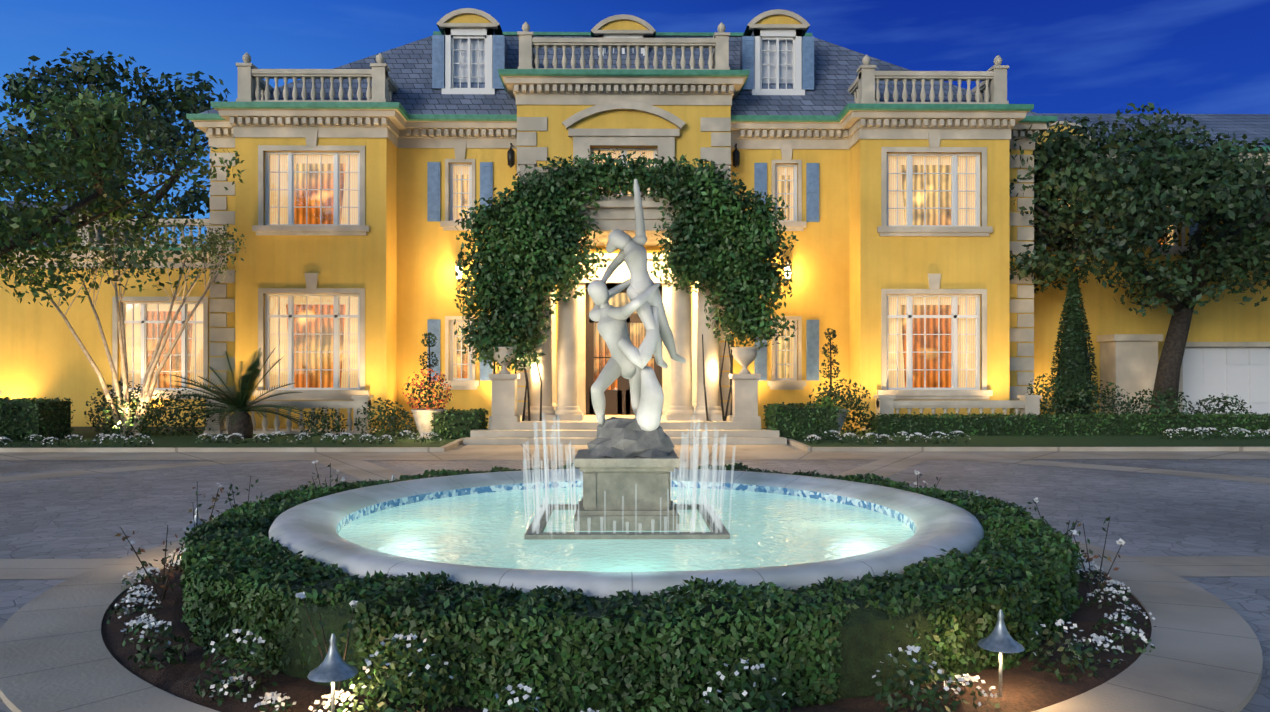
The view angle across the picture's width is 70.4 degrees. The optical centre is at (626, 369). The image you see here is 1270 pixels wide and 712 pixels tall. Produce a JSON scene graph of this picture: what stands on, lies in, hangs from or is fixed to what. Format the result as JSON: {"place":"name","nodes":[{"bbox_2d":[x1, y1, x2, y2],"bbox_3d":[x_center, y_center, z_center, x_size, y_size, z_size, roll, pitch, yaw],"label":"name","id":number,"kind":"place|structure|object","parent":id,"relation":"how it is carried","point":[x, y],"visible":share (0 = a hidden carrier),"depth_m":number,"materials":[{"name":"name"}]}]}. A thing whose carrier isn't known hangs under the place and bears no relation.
{"place":"outdoors","nodes":[
{"label":"outdoors","id":0,"kind":"place"},
{"bbox_2d":[0,47,230,238],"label":"tree","id":1,"kind":"object","parent":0,"point":[188,97],"depth_m":30.85,"materials":[{"name":"green plant"}]},
{"bbox_2d":[71,426,850,430],"bbox_3d":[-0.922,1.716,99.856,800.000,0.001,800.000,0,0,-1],"label":"flowering plants","id":2,"kind":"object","parent":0,"point":[94,429],"depth_m":25.93,"materials":[{"name":"plant"}]},
{"bbox_2d":[0,75,243,307],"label":"tree","id":3,"kind":"object","parent":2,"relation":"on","point":[76,166],"depth_m":19.73,"materials":[{"name":"green plant"}]},
{"bbox_2d":[186,8,1056,444],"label":"mansion","id":4,"kind":"structure","parent":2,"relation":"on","point":[370,178],"depth_m":25.21,"materials":[{"name":"paint"}]},
{"bbox_2d":[494,334,733,420],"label":"ivy stems","id":5,"kind":"object","parent":4,"relation":"attached to","point":[724,418],"visible":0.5,"depth_m":22.33,"materials":[{"name":"brown plant"}]},
{"bbox_2d":[454,148,798,371],"bbox_3d":[-0.024,-2.729,22.179,8.447,5.486,1.199,0,0,-1],"label":"portico ivy","id":6,"kind":"object","parent":4,"relation":"attached to","point":[742,266],"visible":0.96,"depth_m":21.95,"materials":[{"name":"green plant"}]},
{"bbox_2d":[0,113,1269,426],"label":"wall","id":7,"kind":"structure","parent":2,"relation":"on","point":[44,357],"depth_m":27.68,"materials":[{"name":"yellow paint"}]},
{"bbox_2d":[1056,283,1091,415],"bbox_3d":[12.819,-0.418,25.790,0.940,4.268,0.894,0,0,-1],"label":"topiary tree","id":8,"kind":"object","parent":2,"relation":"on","point":[1073,380],"visible":0.35,"depth_m":25.50,"materials":[{"name":"green plant"}]},
{"bbox_2d":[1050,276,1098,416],"bbox_3d":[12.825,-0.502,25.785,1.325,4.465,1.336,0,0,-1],"label":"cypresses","id":9,"kind":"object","parent":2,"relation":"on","point":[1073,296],"visible":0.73,"depth_m":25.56,"materials":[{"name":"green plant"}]},
{"bbox_2d":[1010,102,1269,414],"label":"oak","id":10,"kind":"object","parent":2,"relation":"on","point":[1222,178],"depth_m":24.58,"materials":[{"name":"green plant"}]},
{"bbox_2d":[0,443,1269,711],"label":"driveway paving","id":11,"kind":"structure","parent":0,"point":[90,515],"depth_m":11.80,"materials":[{"name":"grey concrete"}]},
{"bbox_2d":[4,201,245,436],"bbox_3d":[-12.326,-1.291,22.351,5.640,6.056,3.299,0,0,-1],"label":"crape myrtle","id":12,"kind":"object","parent":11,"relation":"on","point":[146,393],"depth_m":22.40,"materials":[{"name":"green plant"}]},
{"bbox_2d":[204,395,1041,433],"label":"terrace balustrades","id":13,"kind":"object","parent":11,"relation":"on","point":[888,404],"visible":0.44,"depth_m":23.25,"materials":[{"name":"stone"}]},
{"bbox_2d":[269,417,983,598],"bbox_3d":[-0.002,1.062,7.791,5.760,1.308,5.760,0,0,-1],"label":"fountain","id":14,"kind":"object","parent":11,"relation":"on","point":[617,459],"visible":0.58,"depth_m":7.36,"materials":[{"name":"stone"}]},
{"bbox_2d":[338,487,914,571],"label":"fountain water","id":15,"kind":"structure","parent":14,"relation":"in","point":[489,529],"depth_m":7.15,"materials":[{"name":"teal liquid"}]},
{"bbox_2d":[523,411,735,535],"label":"fountain water jets","id":16,"kind":"object","parent":14,"relation":"attached to","point":[538,512],"visible":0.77,"depth_m":7.82},
{"bbox_2d":[588,179,685,430],"bbox_3d":[0.099,-0.557,7.790,0.872,2.185,0.536,0,0,-1],"label":"sabine statue","id":17,"kind":"object","parent":14,"relation":"on","point":[628,359],"visible":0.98,"depth_m":7.70,"materials":[{"name":"stone"}]},
{"bbox_2d":[101,564,1151,711],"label":"mulch bed","id":18,"kind":"object","parent":11,"relation":"on","point":[1026,687],"visible":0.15,"depth_m":4.93,"materials":[{"name":"brown soil"}]},
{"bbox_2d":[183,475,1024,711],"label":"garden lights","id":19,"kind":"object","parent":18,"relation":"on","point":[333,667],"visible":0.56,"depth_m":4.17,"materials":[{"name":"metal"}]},
{"bbox_2d":[120,463,1121,690],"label":"island plant stems","id":20,"kind":"object","parent":18,"relation":"on","point":[344,656],"visible":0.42,"depth_m":6.48,"materials":[{"name":"green plant"}]},
{"bbox_2d":[107,460,1155,711],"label":"island plants","id":21,"kind":"object","parent":18,"relation":"on","point":[733,698],"visible":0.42,"depth_m":4.56,"materials":[{"name":"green plant"}]},
{"bbox_2d":[179,462,1083,711],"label":"round hedge","id":22,"kind":"object","parent":18,"relation":"on","point":[1063,575],"depth_m":4.72,"materials":[{"name":"green plant"}]},
{"bbox_2d":[411,334,846,438],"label":"garden pots","id":23,"kind":"object","parent":11,"relation":"on","point":[422,418],"visible":0.5,"depth_m":21.57,"materials":[{"name":"stone"}]},
{"bbox_2d":[0,444,1269,711],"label":"paving bands","id":24,"kind":"object","parent":11,"relation":"on","point":[58,656],"visible":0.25,"depth_m":6.30,"materials":[{"name":"grey concrete"}]},
{"bbox_2d":[0,429,1269,451],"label":"lawns","id":25,"kind":"structure","parent":11,"relation":"on","point":[175,443],"depth_m":19.87,"materials":[{"name":"green plant"}]},
{"bbox_2d":[141,348,323,438],"bbox_3d":[-9.406,0.576,21.645,4.098,2.281,3.960,0,0,-1],"label":"sago palm","id":26,"kind":"object","parent":25,"relation":"on","point":[240,420],"visible":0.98,"depth_m":21.52,"materials":[{"name":"green plant"}]},
{"bbox_2d":[0,328,1269,447],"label":"garden shrubs","id":27,"kind":"object","parent":25,"relation":"on","point":[392,419],"visible":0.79,"depth_m":22.28,"materials":[{"name":"green plant"}]},
{"bbox_2d":[0,396,1269,440],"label":"garden hedges","id":28,"kind":"object","parent":25,"relation":"on","point":[768,414],"visible":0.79,"depth_m":22.54,"materials":[{"name":"green plant"}]},
{"bbox_2d":[0,0,1269,243],"label":"sky","id":29,"kind":"structure","parent":0,"point":[1062,56],"materials":[{"name":"blue"}]}
]}

